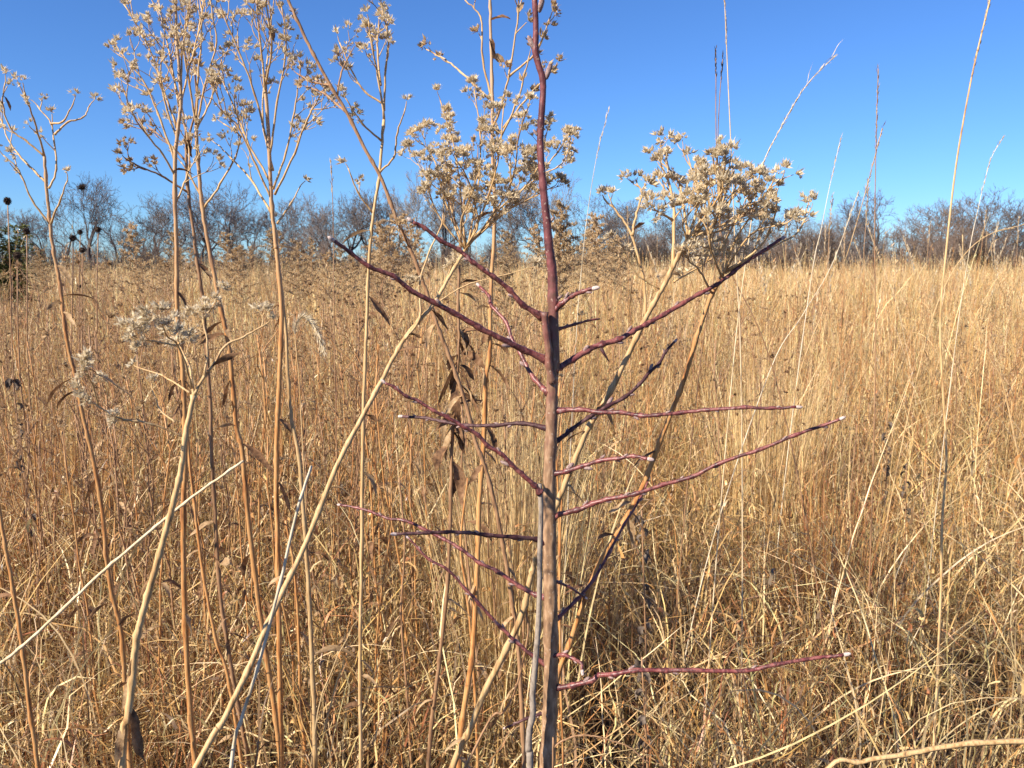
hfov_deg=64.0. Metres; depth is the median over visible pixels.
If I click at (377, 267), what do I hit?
goldenrod
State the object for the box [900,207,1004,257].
bare tree
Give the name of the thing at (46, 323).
grass stalk
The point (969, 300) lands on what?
grass stalk
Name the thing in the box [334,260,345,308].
goldenrod
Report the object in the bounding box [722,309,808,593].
dried weed
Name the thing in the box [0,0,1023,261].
sky
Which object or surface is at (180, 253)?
goldenrod
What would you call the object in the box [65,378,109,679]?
dried weed
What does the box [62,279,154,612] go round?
dried weed
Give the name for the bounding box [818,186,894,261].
bare tree
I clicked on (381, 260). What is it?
goldenrod
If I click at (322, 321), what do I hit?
dried weed
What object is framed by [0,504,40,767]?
dry stem
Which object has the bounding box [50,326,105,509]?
dried weed
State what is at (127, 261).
brush
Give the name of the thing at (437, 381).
grass stalk
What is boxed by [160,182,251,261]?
bare tree
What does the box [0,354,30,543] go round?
dried weed
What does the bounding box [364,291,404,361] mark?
dried weed
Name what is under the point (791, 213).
bushy weed
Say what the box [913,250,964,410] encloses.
grass stalk
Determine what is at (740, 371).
grass stalk
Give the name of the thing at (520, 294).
dried weed
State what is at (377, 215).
bare tree
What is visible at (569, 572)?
dried weed
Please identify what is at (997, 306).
grass stalk
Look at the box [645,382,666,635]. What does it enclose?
dried weed
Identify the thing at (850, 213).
grass stalk
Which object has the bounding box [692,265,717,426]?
grass stalk
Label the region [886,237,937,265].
brush
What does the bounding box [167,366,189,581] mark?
dried weed
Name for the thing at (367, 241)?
bare tree
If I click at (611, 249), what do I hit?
goldenrod
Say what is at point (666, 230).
bare tree
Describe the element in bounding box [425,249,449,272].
brush
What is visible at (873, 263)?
brush
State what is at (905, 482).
withered plant
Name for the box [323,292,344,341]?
dried weed
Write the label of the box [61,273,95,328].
dried weed
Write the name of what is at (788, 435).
grass stalk
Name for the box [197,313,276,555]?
dried weed
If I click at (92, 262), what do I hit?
brush
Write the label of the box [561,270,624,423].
grass stalk
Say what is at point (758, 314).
grass stalk
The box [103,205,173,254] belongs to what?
bare tree
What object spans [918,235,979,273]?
brush
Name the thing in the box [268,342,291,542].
dried weed
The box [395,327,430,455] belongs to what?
dried weed
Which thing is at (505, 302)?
dried weed
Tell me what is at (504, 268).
goldenrod
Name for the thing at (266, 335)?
dried weed
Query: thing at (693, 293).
grass stalk
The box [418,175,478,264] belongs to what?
bare tree
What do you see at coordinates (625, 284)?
goldenrod
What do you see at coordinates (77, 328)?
dried weed
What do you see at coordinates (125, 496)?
dried weed
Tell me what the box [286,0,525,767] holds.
crooked weed
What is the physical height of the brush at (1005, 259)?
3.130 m
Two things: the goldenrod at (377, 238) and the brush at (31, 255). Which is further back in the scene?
the brush at (31, 255)
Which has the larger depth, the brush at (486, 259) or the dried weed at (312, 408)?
the brush at (486, 259)
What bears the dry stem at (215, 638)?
on the ground at (694, 692)
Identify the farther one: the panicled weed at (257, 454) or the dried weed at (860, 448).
the dried weed at (860, 448)
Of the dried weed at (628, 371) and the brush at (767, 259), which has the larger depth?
the brush at (767, 259)
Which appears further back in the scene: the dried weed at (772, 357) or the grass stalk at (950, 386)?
the dried weed at (772, 357)
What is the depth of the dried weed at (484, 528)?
2.02 m
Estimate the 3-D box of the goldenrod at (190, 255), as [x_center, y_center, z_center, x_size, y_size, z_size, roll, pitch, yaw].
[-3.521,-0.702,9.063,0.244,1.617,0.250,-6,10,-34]
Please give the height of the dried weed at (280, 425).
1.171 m
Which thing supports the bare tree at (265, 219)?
on the ground at (694, 692)
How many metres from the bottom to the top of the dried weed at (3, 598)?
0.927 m
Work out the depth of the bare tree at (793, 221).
90.11 m
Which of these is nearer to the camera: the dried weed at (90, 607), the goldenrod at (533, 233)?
the dried weed at (90, 607)
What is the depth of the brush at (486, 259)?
68.20 m
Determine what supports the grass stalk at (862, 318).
on the ground at (694, 692)
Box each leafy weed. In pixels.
[413,133,484,767]
[417,0,566,767]
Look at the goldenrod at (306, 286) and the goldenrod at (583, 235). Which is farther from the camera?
the goldenrod at (583, 235)
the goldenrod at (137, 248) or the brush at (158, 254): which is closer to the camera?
the goldenrod at (137, 248)
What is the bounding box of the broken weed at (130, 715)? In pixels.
[68,280,277,767]
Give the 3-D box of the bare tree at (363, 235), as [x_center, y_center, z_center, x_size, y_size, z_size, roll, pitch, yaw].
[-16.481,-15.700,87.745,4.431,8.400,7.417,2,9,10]
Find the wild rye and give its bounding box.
[290,311,327,750]
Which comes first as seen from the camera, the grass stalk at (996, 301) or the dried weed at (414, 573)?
the dried weed at (414, 573)
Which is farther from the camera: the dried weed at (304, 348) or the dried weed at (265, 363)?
the dried weed at (265, 363)
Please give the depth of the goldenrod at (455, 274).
7.22 m
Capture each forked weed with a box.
[0,63,132,767]
[315,0,413,767]
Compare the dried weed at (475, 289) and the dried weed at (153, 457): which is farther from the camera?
the dried weed at (475, 289)
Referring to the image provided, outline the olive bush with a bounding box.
[0,223,45,336]
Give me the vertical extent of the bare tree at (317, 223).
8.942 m
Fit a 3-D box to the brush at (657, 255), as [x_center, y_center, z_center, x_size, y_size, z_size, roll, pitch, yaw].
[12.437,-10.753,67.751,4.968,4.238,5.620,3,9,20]
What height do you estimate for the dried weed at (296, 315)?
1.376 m
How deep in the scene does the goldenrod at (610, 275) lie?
8.38 m
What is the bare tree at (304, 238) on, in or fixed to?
on the ground at (694, 692)
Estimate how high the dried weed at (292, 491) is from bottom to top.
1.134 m
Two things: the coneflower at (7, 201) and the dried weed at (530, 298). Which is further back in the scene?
the dried weed at (530, 298)
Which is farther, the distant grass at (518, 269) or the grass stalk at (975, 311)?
the distant grass at (518, 269)
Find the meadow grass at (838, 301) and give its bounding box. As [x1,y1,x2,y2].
[0,213,1023,533]
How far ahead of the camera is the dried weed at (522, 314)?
7.88 m
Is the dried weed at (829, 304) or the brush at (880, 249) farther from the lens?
the brush at (880, 249)
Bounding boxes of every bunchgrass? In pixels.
[0,281,204,637]
[369,269,654,767]
[654,296,887,617]
[725,412,976,724]
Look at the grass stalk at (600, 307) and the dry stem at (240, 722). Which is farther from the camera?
the grass stalk at (600, 307)
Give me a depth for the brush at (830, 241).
69.84 m
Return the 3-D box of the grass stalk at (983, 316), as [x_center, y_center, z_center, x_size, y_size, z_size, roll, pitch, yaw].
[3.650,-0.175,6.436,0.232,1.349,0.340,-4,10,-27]
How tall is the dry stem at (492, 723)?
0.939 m
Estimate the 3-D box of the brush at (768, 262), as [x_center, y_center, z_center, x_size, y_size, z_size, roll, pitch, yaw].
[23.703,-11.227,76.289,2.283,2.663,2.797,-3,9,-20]
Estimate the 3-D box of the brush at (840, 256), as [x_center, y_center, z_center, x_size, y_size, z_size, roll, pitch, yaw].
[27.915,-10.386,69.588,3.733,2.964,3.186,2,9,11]
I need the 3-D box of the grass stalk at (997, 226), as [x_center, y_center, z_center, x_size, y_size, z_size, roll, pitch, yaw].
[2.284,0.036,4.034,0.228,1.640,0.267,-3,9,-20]
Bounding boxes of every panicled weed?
[104,0,226,766]
[112,15,251,767]
[166,0,310,764]
[194,0,360,767]
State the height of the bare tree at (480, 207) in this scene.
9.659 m
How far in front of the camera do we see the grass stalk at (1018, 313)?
7.47 m
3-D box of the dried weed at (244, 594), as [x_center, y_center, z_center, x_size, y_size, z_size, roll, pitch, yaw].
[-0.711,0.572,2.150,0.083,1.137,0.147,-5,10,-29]
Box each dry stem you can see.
[0,460,243,664]
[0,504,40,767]
[187,411,243,767]
[229,465,312,767]
[285,520,316,767]
[385,478,420,767]
[459,478,482,767]
[463,610,528,767]
[542,426,563,767]
[552,734,648,767]
[826,738,1023,767]
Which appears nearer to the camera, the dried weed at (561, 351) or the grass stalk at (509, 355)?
the dried weed at (561, 351)
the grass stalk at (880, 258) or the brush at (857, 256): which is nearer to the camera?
the grass stalk at (880, 258)
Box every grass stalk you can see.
[1,243,68,439]
[21,277,56,355]
[80,269,140,395]
[115,269,193,406]
[154,282,208,625]
[184,257,207,388]
[209,271,277,600]
[290,259,352,561]
[326,286,441,602]
[329,158,344,767]
[385,311,413,538]
[385,343,431,599]
[419,262,467,383]
[427,258,450,650]
[443,269,521,445]
[465,270,536,571]
[479,300,499,384]
[483,293,535,454]
[538,285,561,455]
[559,108,608,753]
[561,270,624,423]
[563,248,627,394]
[626,205,633,387]
[642,241,686,446]
[653,260,664,358]
[661,254,688,457]
[661,262,679,404]
[663,191,858,764]
[665,52,724,764]
[683,218,698,369]
[688,224,734,413]
[688,266,768,425]
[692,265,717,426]
[701,44,838,767]
[703,262,732,454]
[714,45,835,766]
[724,0,742,767]
[727,257,744,374]
[734,243,800,369]
[739,266,775,392]
[743,121,885,734]
[757,256,819,468]
[763,133,842,692]
[771,193,833,447]
[781,219,809,444]
[794,270,843,423]
[795,246,830,417]
[797,256,814,376]
[798,291,824,536]
[804,251,842,479]
[820,222,857,412]
[832,227,845,438]
[840,244,871,352]
[843,259,867,326]
[853,178,915,523]
[854,239,888,359]
[860,224,1023,689]
[861,65,879,759]
[862,260,896,541]
[867,222,959,424]
[892,220,931,367]
[896,284,936,398]
[898,235,936,481]
[899,261,940,345]
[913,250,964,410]
[915,136,1004,713]
[918,244,952,363]
[930,222,1000,491]
[931,0,991,767]
[936,209,987,443]
[944,250,992,435]
[951,277,997,360]
[959,247,989,356]
[961,229,1023,489]
[974,234,1007,350]
[974,252,1023,354]
[977,298,1023,560]
[979,229,1011,361]
[981,252,998,345]
[987,266,1003,367]
[990,244,1023,391]
[992,217,1019,373]
[992,237,1023,514]
[999,279,1023,349]
[1000,281,1023,343]
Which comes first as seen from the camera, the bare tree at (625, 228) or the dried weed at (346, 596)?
the dried weed at (346, 596)
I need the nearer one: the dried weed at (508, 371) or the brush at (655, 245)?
the dried weed at (508, 371)
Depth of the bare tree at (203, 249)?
95.77 m
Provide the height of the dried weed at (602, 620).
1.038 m
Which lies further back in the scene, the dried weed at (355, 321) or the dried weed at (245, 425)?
the dried weed at (245, 425)
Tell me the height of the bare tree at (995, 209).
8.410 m
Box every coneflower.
[3,197,47,680]
[12,251,51,686]
[22,227,60,662]
[68,234,103,666]
[77,229,93,449]
[79,247,107,638]
[94,226,124,628]
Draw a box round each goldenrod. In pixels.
[28,245,56,356]
[28,257,49,352]
[71,250,87,344]
[76,252,91,318]
[94,261,117,336]
[112,220,164,434]
[132,258,150,302]
[152,259,174,334]
[155,229,192,381]
[164,258,180,289]
[173,248,189,320]
[181,247,202,326]
[214,231,244,385]
[221,245,258,423]
[233,245,251,335]
[235,245,251,338]
[245,246,257,311]
[253,258,271,322]
[259,227,284,340]
[265,230,291,274]
[276,250,304,367]
[282,238,318,421]
[288,260,319,385]
[300,237,322,354]
[311,249,339,382]
[326,244,356,391]
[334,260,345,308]
[341,254,366,367]
[352,251,389,430]
[356,262,376,290]
[359,219,404,474]
[360,225,404,441]
[370,266,395,310]
[373,212,421,438]
[374,241,389,353]
[392,224,423,339]
[408,230,438,361]
[451,262,471,329]
[469,262,493,367]
[471,255,488,312]
[487,258,530,486]
[490,229,518,335]
[497,230,521,269]
[518,224,545,411]
[532,221,584,452]
[534,199,588,403]
[556,245,579,337]
[558,242,578,354]
[561,239,578,376]
[571,218,609,453]
[575,211,619,454]
[576,228,607,385]
[578,233,604,369]
[596,245,609,348]
[599,243,620,365]
[601,234,639,359]
[601,237,626,382]
[612,248,629,335]
[616,266,636,321]
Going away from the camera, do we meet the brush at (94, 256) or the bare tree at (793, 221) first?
the brush at (94, 256)
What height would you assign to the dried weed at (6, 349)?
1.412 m
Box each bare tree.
[0,206,17,252]
[0,208,47,260]
[2,208,57,262]
[30,209,103,263]
[36,174,128,269]
[74,176,148,270]
[91,221,142,269]
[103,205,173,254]
[125,191,200,271]
[139,203,191,261]
[160,181,260,267]
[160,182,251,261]
[186,219,222,262]
[212,195,285,253]
[220,204,255,267]
[241,197,306,268]
[271,197,337,269]
[276,215,313,256]
[279,192,348,262]
[285,207,351,255]
[302,205,348,268]
[327,191,401,260]
[332,199,376,267]
[347,186,402,268]
[347,216,388,258]
[360,203,423,265]
[383,168,439,261]
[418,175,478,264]
[425,215,483,254]
[429,180,492,267]
[472,213,522,261]
[487,183,554,256]
[491,189,543,252]
[517,169,584,253]
[567,193,637,255]
[570,193,634,264]
[591,210,634,246]
[597,206,671,245]
[603,198,646,243]
[620,200,685,248]
[649,216,703,250]
[659,205,718,248]
[682,213,751,243]
[690,208,738,256]
[735,217,764,245]
[738,211,785,244]
[758,211,812,246]
[786,215,820,251]
[805,209,853,252]
[812,214,879,259]
[817,203,886,248]
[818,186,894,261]
[837,208,884,252]
[879,207,942,253]
[879,214,935,258]
[886,198,971,245]
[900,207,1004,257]
[917,196,1018,262]
[925,221,977,241]
[954,188,1023,259]
[955,183,1023,264]
[961,199,1023,248]
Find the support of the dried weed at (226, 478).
on the ground at (694, 692)
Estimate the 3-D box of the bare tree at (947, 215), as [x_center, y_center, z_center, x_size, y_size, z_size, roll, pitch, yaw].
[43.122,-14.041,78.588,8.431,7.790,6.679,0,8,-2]
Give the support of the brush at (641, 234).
on the ground at (694, 692)
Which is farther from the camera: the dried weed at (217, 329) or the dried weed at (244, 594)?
the dried weed at (217, 329)
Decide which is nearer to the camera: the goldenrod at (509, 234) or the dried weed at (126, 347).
the dried weed at (126, 347)
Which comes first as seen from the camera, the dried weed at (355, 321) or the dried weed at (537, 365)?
the dried weed at (355, 321)
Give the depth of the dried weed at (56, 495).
2.79 m
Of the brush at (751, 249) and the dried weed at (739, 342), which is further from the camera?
the brush at (751, 249)
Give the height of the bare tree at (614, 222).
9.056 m
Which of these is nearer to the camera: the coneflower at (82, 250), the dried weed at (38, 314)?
the coneflower at (82, 250)
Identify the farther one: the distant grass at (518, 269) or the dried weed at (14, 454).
the distant grass at (518, 269)
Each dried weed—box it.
[0,271,25,478]
[0,298,66,599]
[0,316,22,466]
[0,325,18,536]
[0,326,21,458]
[0,330,67,724]
[0,339,28,578]
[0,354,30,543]
[0,365,67,731]
[0,397,78,756]
[0,551,16,718]
[2,283,46,506]
[5,312,44,475]
[9,267,53,381]
[11,322,59,679]
[13,358,126,731]
[14,255,119,767]
[15,295,78,470]
[21,271,53,392]
[23,393,58,654]
[24,325,75,538]
[31,354,155,731]
[31,381,75,679]
[46,263,93,461]
[47,378,117,767]
[47,389,69,628]
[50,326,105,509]
[56,299,93,357]
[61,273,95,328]
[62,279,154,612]
[62,329,114,487]
[62,362,201,763]
[64,342,107,539]
[65,315,102,387]
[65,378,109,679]
[76,281,102,344]
[77,285,127,399]
[78,376,133,697]
[84,279,238,766]
[85,295,128,523]
[86,354,196,767]
[87,379,119,556]
[90,267,117,385]
[90,293,135,446]
[91,355,123,585]
[91,374,166,766]
[103,301,146,384]
[106,334,152,702]
[114,323,170,418]
[125,281,155,358]
[131,312,170,390]
[133,352,187,767]
[134,286,172,450]
[139,268,185,364]
[140,369,177,548]
[148,281,180,383]
[149,261,232,737]
[149,359,178,659]
[152,268,193,313]
[152,309,173,396]
[160,358,178,482]
[162,324,240,530]
[164,303,254,600]
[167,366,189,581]
[168,403,232,767]
[170,423,220,727]
[180,383,283,700]
[185,325,203,567]
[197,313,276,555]
[201,300,252,448]
[202,303,227,369]
[205,341,249,569]
[207,319,246,618]
[213,423,320,767]
[214,357,275,491]
[214,408,247,663]
[216,391,259,757]
[220,399,240,580]
[222,362,256,653]
[225,401,260,730]
[226,472,277,767]
[229,318,258,583]
[234,312,292,738]
[236,311,277,715]
[242,394,281,602]
[248,283,287,389]
[248,287,288,391]
[248,330,341,576]
[250,320,277,428]
[254,301,273,379]
[254,424,283,649]
[261,274,288,502]
[263,321,337,632]
[264,280,289,367]
[265,336,294,541]
[266,342,303,585]
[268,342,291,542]
[272,297,319,546]
[274,274,309,392]
[274,319,309,619]
[274,366,304,562]
[277,314,343,566]
[289,349,317,527]
[296,382,314,557]
[299,324,338,512]
[300,456,325,716]
[301,321,333,587]
[301,430,337,766]
[302,271,344,414]
[302,389,346,697]
[303,371,395,717]
[304,264,356,489]
[306,291,347,437]
[308,254,395,669]
[311,353,398,704]
[312,407,352,759]
[319,293,374,488]
[320,322,430,767]
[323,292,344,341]
[323,346,363,640]
[323,398,367,758]
[326,312,399,658]
[338,294,380,408]
[340,272,369,355]
[340,307,390,754]
[341,295,414,581]
[341,311,363,359]
[342,371,392,603]
[345,348,385,701]
[346,368,397,674]
[347,458,388,765]
[349,285,380,492]
[352,267,404,469]
[353,341,409,676]
[357,363,430,639]
[363,415,421,767]
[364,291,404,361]
[365,264,435,744]
[367,355,411,699]
[369,289,448,632]
[374,297,464,498]
[380,326,448,522]
[385,415,431,731]
[386,282,409,396]
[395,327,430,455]
[396,305,418,594]
[396,332,414,500]
[398,278,440,712]
[416,344,446,476]
[418,390,446,645]
[427,303,452,378]
[431,281,470,392]
[434,376,518,709]
[436,394,568,765]
[441,297,477,422]
[445,301,478,422]
[447,276,502,428]
[448,348,491,767]
[450,304,487,410]
[453,349,486,512]
[461,333,509,470]
[463,325,511,463]
[466,355,573,767]
[467,290,495,361]
[473,285,531,458]
[480,428,529,627]
[487,271,540,464]
[487,297,510,553]
[493,276,521,380]
[494,304,546,450]
[494,317,585,639]
[498,261,529,358]
[498,368,573,534]
[509,363,569,588]
[510,273,545,348]
[510,304,537,446]
[511,289,532,340]
[511,293,537,391]
[518,279,559,496]
[520,311,543,413]
[524,323,565,409]
[532,413,565,607]
[536,310,585,767]
[544,355,569,534]
[560,321,579,636]
[563,413,627,740]
[575,292,643,591]
[580,421,628,726]
[602,290,672,664]
[604,324,643,577]
[608,294,642,368]
[611,379,634,570]
[620,264,676,436]
[623,410,648,619]
[640,326,668,593]
[643,344,694,554]
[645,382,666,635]
[668,294,704,464]
[671,292,806,701]
[714,289,736,346]
[715,274,745,334]
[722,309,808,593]
[725,308,754,422]
[732,294,781,482]
[751,306,801,433]
[757,294,781,335]
[759,289,777,363]
[771,291,811,454]
[796,386,881,680]
[797,266,855,369]
[800,272,831,440]
[806,256,829,377]
[822,304,851,395]
[845,373,889,564]
[915,282,939,358]
[931,320,984,540]
[957,334,1018,511]
[965,286,1017,388]
[975,305,1008,352]
[978,303,1023,419]
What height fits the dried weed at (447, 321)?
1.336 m
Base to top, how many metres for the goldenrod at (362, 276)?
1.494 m
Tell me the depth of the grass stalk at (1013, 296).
7.75 m
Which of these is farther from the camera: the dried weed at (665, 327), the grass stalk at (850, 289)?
the grass stalk at (850, 289)
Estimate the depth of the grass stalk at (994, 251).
3.78 m
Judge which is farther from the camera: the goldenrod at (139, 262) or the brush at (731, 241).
the brush at (731, 241)
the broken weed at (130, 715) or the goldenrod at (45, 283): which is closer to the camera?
the broken weed at (130, 715)
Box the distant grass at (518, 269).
[0,242,1023,296]
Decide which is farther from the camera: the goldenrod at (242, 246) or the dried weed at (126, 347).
the goldenrod at (242, 246)
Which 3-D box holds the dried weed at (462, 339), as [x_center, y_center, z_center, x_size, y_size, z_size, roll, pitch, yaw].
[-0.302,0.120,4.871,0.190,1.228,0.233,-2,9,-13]
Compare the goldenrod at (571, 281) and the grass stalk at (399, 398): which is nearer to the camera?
the grass stalk at (399, 398)
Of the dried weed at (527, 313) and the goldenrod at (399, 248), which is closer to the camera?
the dried weed at (527, 313)
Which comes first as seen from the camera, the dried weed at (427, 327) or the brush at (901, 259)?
the dried weed at (427, 327)
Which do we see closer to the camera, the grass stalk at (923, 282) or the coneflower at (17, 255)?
the coneflower at (17, 255)
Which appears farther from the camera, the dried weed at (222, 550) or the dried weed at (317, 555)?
the dried weed at (317, 555)
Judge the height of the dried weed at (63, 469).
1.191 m
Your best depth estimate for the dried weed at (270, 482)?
2.92 m
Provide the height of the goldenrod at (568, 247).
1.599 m
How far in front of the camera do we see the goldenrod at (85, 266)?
12.26 m
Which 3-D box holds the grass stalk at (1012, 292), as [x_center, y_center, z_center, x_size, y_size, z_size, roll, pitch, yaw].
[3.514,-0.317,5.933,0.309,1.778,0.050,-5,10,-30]
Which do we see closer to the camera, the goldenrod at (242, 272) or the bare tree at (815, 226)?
the goldenrod at (242, 272)
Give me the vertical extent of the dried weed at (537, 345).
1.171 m
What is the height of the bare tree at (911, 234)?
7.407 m
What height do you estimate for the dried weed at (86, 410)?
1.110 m
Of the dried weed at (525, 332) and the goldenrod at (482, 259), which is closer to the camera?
the dried weed at (525, 332)
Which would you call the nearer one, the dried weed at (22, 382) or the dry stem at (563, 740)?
the dry stem at (563, 740)
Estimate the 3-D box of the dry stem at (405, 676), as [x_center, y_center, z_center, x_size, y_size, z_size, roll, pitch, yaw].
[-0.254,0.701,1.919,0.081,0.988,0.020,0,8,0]
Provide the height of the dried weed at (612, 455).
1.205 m
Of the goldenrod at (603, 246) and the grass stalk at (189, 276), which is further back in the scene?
the goldenrod at (603, 246)
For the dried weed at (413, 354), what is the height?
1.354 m
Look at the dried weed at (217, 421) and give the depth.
3.61 m
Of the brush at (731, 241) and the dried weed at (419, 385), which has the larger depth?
the brush at (731, 241)
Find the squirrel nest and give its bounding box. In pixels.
[76,183,87,189]
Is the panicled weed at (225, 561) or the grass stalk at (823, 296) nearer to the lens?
the panicled weed at (225, 561)
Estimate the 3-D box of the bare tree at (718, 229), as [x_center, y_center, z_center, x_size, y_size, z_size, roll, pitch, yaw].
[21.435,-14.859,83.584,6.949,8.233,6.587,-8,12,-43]
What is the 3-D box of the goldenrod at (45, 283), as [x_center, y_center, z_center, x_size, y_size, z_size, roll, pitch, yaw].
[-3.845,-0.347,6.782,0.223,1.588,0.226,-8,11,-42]
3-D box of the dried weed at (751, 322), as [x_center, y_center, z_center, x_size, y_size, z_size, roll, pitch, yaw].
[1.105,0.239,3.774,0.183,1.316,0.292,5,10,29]
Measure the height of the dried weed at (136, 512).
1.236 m
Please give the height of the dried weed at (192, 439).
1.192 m
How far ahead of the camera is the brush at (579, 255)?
78.99 m
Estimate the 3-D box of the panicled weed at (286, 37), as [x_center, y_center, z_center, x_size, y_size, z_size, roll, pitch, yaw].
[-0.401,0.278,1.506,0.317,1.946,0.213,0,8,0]
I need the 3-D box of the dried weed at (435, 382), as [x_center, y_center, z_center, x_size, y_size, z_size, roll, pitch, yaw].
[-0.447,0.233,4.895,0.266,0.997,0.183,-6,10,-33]
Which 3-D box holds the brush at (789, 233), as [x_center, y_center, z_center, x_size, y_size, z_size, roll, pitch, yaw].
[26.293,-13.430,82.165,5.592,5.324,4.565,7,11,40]
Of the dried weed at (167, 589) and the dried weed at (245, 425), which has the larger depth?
the dried weed at (245, 425)
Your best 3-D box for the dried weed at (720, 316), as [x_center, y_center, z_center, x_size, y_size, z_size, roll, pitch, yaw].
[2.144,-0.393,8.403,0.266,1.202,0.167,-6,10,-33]
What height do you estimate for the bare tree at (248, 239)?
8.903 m
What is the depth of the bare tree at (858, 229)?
80.03 m
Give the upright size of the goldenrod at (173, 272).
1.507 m
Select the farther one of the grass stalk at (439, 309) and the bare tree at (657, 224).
the bare tree at (657, 224)
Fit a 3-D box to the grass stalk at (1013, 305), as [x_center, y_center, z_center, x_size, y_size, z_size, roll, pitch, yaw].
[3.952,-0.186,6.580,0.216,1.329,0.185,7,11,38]
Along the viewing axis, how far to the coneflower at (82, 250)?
3.00 m
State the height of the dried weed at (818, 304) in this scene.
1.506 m
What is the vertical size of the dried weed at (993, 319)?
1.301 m
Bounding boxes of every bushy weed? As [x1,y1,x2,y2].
[192,73,582,767]
[443,125,778,767]
[538,158,818,767]
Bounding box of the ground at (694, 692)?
[0,262,1023,767]
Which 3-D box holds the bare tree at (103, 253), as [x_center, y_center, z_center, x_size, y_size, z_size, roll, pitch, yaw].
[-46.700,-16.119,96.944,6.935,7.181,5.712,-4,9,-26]
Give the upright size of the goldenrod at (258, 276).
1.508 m
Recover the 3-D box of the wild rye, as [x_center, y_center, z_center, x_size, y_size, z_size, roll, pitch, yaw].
[-0.468,0.500,1.995,0.093,1.364,0.030,0,8,0]
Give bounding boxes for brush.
[1,244,38,271]
[21,243,63,268]
[57,243,93,269]
[68,240,101,270]
[71,256,105,272]
[96,246,119,270]
[114,243,154,271]
[118,238,161,266]
[145,246,164,271]
[146,242,184,273]
[186,254,207,270]
[198,251,222,265]
[202,255,227,270]
[221,237,267,274]
[242,248,263,271]
[272,242,314,270]
[288,238,334,272]
[346,252,364,270]
[359,236,400,263]
[387,253,403,270]
[390,243,430,270]
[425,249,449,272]
[426,241,456,268]
[441,246,479,271]
[468,250,505,271]
[484,244,512,267]
[485,239,522,272]
[498,246,529,270]
[565,243,586,271]
[594,234,652,272]
[600,231,658,273]
[607,224,670,268]
[630,229,692,269]
[630,230,664,268]
[631,235,668,270]
[641,227,684,268]
[678,238,706,268]
[683,246,721,272]
[696,232,744,268]
[705,236,769,269]
[706,227,767,270]
[714,230,748,264]
[745,247,787,271]
[752,223,797,265]
[761,252,775,271]
[765,238,808,271]
[767,222,814,273]
[779,234,826,262]
[789,219,862,272]
[795,242,831,274]
[820,246,857,270]
[826,249,872,272]
[834,240,875,267]
[845,239,893,268]
[859,252,886,270]
[877,222,958,273]
[879,251,923,270]
[882,245,906,265]
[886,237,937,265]
[908,237,951,259]
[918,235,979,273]
[919,230,945,263]
[926,248,960,273]
[932,223,1000,270]
[942,222,1021,273]
[965,234,1013,270]
[983,245,1023,270]
[1003,245,1023,272]
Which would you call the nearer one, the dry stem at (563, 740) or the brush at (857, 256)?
the dry stem at (563, 740)
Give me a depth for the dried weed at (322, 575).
2.33 m
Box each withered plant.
[4,375,44,737]
[634,510,652,766]
[634,657,654,767]
[871,408,892,652]
[889,463,910,706]
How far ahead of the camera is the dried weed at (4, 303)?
3.38 m
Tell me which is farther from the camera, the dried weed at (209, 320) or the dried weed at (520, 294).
the dried weed at (520, 294)
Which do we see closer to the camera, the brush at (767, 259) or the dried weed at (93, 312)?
the dried weed at (93, 312)
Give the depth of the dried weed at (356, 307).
6.74 m
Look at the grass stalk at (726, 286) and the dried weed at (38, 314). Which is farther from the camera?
the dried weed at (38, 314)
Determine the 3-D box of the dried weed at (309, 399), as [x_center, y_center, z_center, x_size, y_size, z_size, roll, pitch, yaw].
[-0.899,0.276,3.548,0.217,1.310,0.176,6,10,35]
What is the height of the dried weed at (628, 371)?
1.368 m
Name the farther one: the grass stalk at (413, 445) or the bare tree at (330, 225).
the bare tree at (330, 225)
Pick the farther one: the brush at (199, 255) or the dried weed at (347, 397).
the brush at (199, 255)
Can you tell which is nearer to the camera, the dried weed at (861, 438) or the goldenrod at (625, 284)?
the dried weed at (861, 438)
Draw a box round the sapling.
[328,0,850,767]
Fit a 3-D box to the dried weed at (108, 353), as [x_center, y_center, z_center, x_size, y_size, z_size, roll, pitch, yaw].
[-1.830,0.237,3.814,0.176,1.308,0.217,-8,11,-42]
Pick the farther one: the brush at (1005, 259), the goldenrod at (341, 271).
the brush at (1005, 259)
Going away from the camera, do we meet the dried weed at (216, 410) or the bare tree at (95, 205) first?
the dried weed at (216, 410)
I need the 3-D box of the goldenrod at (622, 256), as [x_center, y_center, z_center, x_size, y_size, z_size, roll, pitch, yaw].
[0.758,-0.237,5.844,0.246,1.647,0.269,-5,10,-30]
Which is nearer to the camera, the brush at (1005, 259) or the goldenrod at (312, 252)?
the goldenrod at (312, 252)
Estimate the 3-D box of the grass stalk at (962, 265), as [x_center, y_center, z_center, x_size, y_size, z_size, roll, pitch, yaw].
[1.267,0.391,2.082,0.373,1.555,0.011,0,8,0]
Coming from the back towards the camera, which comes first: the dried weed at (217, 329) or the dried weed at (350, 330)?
the dried weed at (350, 330)
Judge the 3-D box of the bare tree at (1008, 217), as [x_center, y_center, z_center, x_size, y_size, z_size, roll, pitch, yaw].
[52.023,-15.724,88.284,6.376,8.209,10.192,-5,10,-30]
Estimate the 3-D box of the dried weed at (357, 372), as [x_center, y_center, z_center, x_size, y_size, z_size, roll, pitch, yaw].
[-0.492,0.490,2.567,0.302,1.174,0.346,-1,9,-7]
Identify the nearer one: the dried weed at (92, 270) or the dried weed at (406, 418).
the dried weed at (406, 418)
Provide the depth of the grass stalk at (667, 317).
4.87 m

